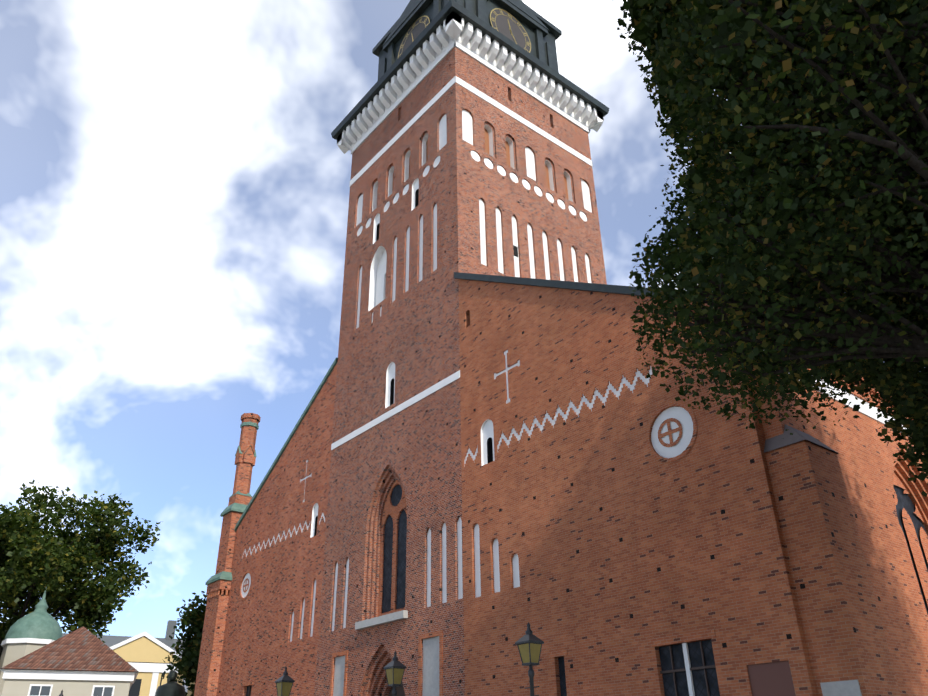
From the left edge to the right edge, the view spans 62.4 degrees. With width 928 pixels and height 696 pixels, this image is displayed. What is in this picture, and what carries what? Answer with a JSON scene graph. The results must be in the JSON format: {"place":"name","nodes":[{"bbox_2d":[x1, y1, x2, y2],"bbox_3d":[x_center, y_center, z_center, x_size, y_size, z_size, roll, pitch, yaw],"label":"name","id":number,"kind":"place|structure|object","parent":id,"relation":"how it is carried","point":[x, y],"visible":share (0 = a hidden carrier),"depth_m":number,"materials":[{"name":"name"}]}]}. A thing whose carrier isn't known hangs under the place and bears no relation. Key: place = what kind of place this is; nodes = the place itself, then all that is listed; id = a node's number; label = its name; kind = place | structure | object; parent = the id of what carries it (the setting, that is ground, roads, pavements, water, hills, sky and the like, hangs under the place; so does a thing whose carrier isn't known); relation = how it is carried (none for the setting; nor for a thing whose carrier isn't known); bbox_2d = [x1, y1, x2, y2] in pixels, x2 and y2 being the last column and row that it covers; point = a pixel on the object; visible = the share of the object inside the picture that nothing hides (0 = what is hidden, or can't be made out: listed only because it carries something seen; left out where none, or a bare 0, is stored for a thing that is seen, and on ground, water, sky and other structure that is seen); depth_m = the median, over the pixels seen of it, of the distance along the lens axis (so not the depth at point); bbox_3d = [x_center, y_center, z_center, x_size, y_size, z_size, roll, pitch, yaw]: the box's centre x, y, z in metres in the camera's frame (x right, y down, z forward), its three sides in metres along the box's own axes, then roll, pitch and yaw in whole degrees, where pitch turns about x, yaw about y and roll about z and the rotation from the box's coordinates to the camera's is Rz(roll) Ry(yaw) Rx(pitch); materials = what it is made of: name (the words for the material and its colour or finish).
{"place":"outdoors","nodes":[
{"label":"outdoors","id":0,"kind":"place"},
{"bbox_2d":[0,0,924,638],"label":"sky","id":1,"kind":"structure","parent":0,"point":[175,179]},
{"label":"ground","id":2,"kind":"structure","parent":0,"visible":0},
{"bbox_2d":[0,586,61,695],"bbox_3d":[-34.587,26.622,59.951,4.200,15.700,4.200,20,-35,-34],"label":"domed tower","id":3,"kind":"structure","parent":2,"relation":"on","point":[36,629],"depth_m":60.29,"materials":[{"name":"teal metal"}]},
{"bbox_2d":[0,626,138,695],"bbox_3d":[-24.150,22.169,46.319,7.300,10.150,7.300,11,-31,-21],"label":"house","id":4,"kind":"structure","parent":2,"relation":"on","point":[83,661],"depth_m":44.89,"materials":[{"name":"brown tile"}]},
{"bbox_2d":[0,479,162,658],"bbox_3d":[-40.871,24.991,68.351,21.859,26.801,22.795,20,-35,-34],"label":"ash tree","id":5,"kind":"object","parent":2,"relation":"on","point":[34,563],"visible":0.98,"depth_m":69.56,"materials":[{"name":"green plant"}]},
{"bbox_2d":[3,620,194,695],"bbox_3d":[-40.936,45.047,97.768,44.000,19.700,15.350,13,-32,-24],"label":"building","id":6,"kind":"structure","parent":2,"relation":"on","point":[144,654],"depth_m":93.55,"materials":[{"name":"paint"}]},
{"bbox_2d":[155,671,185,695],"bbox_3d":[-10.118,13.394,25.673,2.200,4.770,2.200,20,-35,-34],"label":"bishop statue","id":7,"kind":"object","parent":2,"relation":"on","point":[171,687],"visible":1,"depth_m":26.25,"materials":[{"name":"grey metal"}]},
{"bbox_2d":[162,591,206,695],"bbox_3d":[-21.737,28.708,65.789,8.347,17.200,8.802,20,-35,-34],"label":"tree","id":8,"kind":"object","parent":2,"relation":"on","point":[186,665],"visible":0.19,"depth_m":65.20,"materials":[{"name":"green plant"}]},
{"bbox_2d":[275,667,294,695],"bbox_3d":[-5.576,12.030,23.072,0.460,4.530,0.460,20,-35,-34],"label":"street lamp","id":9,"kind":"object","parent":2,"relation":"on","point":[284,683],"visible":1,"depth_m":23.78,"materials":[{"name":"yellow glass"}]},
{"bbox_2d":[383,651,406,695],"bbox_3d":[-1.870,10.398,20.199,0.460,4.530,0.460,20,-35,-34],"label":"street lamp","id":10,"kind":"object","parent":2,"relation":"on","point":[394,668],"visible":1,"depth_m":20.89,"materials":[{"name":"yellow glass"}]},
{"bbox_2d":[515,622,543,695],"bbox_3d":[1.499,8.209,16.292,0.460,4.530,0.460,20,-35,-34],"label":"street lamp","id":11,"kind":"object","parent":2,"relation":"on","point":[529,644],"visible":1,"depth_m":16.96,"materials":[{"name":"black metal"}]},
{"bbox_2d":[194,0,927,695],"bbox_3d":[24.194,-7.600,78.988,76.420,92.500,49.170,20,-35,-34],"label":"cathedral","id":12,"kind":"structure","parent":2,"relation":"on","point":[496,442],"depth_m":38.52,"materials":[{"name":"brick"}]},
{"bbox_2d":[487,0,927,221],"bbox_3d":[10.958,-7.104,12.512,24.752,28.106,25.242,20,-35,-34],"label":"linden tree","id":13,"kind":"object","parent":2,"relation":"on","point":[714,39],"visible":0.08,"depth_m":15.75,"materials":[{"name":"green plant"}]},
{"bbox_2d":[617,0,927,469],"bbox_3d":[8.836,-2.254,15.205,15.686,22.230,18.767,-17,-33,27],"label":"linden tree","id":14,"kind":"object","parent":2,"relation":"on","point":[759,246],"visible":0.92,"depth_m":12.89,"materials":[{"name":"green plant"}]},
{"bbox_2d":[734,163,927,496],"bbox_3d":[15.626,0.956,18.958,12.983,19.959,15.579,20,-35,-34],"label":"linden tree","id":15,"kind":"object","parent":2,"relation":"on","point":[912,457],"visible":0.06,"depth_m":20.72,"materials":[{"name":"green plant"}]}
]}

